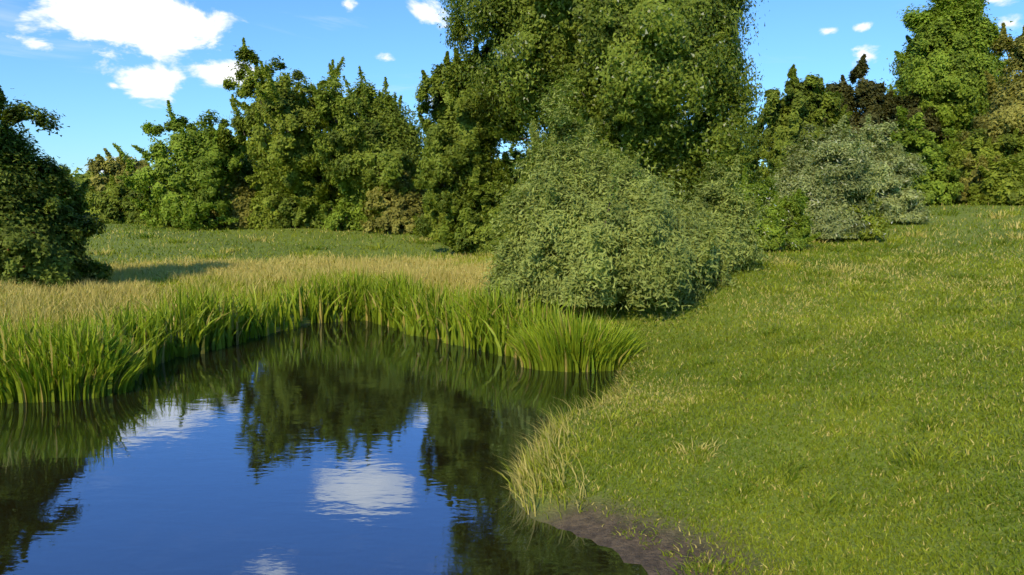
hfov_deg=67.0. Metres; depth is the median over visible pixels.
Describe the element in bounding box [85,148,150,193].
tree
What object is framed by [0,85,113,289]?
tree
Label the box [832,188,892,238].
flower bush
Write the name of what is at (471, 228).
understorey
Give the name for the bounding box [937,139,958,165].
understorey
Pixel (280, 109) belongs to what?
tree
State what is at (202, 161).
tree
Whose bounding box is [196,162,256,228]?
understorey
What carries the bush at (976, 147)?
on the ground at (650, 559)
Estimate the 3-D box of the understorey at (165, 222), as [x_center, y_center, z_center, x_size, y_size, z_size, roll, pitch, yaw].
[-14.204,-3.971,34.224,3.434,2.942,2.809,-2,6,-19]
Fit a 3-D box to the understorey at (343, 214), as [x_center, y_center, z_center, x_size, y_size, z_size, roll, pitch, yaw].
[-6.465,-3.980,32.658,3.820,3.494,2.666,0,5,0]
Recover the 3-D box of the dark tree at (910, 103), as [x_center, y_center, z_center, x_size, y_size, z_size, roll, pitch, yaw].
[18.111,-6.921,36.980,5.079,5.989,3.590,3,6,26]
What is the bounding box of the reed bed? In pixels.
[0,265,650,403]
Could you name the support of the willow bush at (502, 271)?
on the ground at (650, 559)
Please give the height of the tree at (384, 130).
7.196 m
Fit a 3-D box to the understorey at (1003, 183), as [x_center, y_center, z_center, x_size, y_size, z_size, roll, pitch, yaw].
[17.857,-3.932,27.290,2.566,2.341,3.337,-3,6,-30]
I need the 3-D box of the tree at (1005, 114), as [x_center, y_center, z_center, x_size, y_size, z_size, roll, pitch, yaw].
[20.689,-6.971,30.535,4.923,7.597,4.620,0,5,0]
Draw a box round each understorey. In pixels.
[63,174,130,222]
[99,172,166,223]
[149,178,183,226]
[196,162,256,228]
[242,166,299,228]
[272,162,340,227]
[315,172,382,230]
[359,166,425,233]
[412,184,446,240]
[444,180,510,255]
[766,161,787,179]
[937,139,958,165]
[946,152,1005,203]
[958,153,1023,204]
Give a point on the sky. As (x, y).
(111, 67)
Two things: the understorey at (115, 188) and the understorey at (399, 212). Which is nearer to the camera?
the understorey at (399, 212)
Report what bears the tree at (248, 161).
on the ground at (650, 559)
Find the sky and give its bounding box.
[0,0,1023,175]
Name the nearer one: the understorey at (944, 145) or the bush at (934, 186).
the bush at (934, 186)
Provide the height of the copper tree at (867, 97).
7.061 m
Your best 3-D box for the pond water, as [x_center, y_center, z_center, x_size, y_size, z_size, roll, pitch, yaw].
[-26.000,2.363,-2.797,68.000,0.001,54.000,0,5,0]
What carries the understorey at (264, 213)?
on the ground at (650, 559)
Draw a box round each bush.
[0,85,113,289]
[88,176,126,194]
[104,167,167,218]
[476,176,562,312]
[491,55,747,311]
[671,155,776,271]
[728,166,821,250]
[759,115,903,239]
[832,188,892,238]
[858,114,936,222]
[882,106,964,204]
[946,127,1023,178]
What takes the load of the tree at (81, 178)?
on the ground at (650, 559)
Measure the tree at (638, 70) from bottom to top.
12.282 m
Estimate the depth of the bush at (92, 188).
37.55 m
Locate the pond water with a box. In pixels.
[0,320,647,574]
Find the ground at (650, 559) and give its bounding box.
[82,203,1023,574]
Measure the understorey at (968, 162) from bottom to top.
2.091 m
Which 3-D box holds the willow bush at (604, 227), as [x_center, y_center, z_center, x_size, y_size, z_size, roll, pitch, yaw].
[1.787,-1.825,12.851,4.381,4.522,4.249,0,5,0]
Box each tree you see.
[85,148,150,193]
[112,100,253,229]
[209,37,361,227]
[241,145,261,195]
[306,66,434,230]
[413,38,525,251]
[437,0,786,215]
[738,64,852,183]
[818,54,900,145]
[853,89,948,141]
[883,0,1012,149]
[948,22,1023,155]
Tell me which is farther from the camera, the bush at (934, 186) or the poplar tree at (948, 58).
the poplar tree at (948, 58)
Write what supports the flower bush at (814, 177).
on the ground at (650, 559)
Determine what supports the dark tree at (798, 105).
on the ground at (650, 559)
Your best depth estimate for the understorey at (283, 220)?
32.68 m
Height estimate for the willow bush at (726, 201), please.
2.334 m
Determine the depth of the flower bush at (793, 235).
16.68 m
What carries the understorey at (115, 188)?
on the ground at (650, 559)
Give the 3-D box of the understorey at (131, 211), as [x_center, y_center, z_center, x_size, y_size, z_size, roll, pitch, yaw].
[-16.875,-4.086,35.517,4.280,2.686,2.861,-2,6,-20]
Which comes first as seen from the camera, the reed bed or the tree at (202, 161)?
the reed bed
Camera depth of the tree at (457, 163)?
23.73 m
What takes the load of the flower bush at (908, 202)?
on the ground at (650, 559)
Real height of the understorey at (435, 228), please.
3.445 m

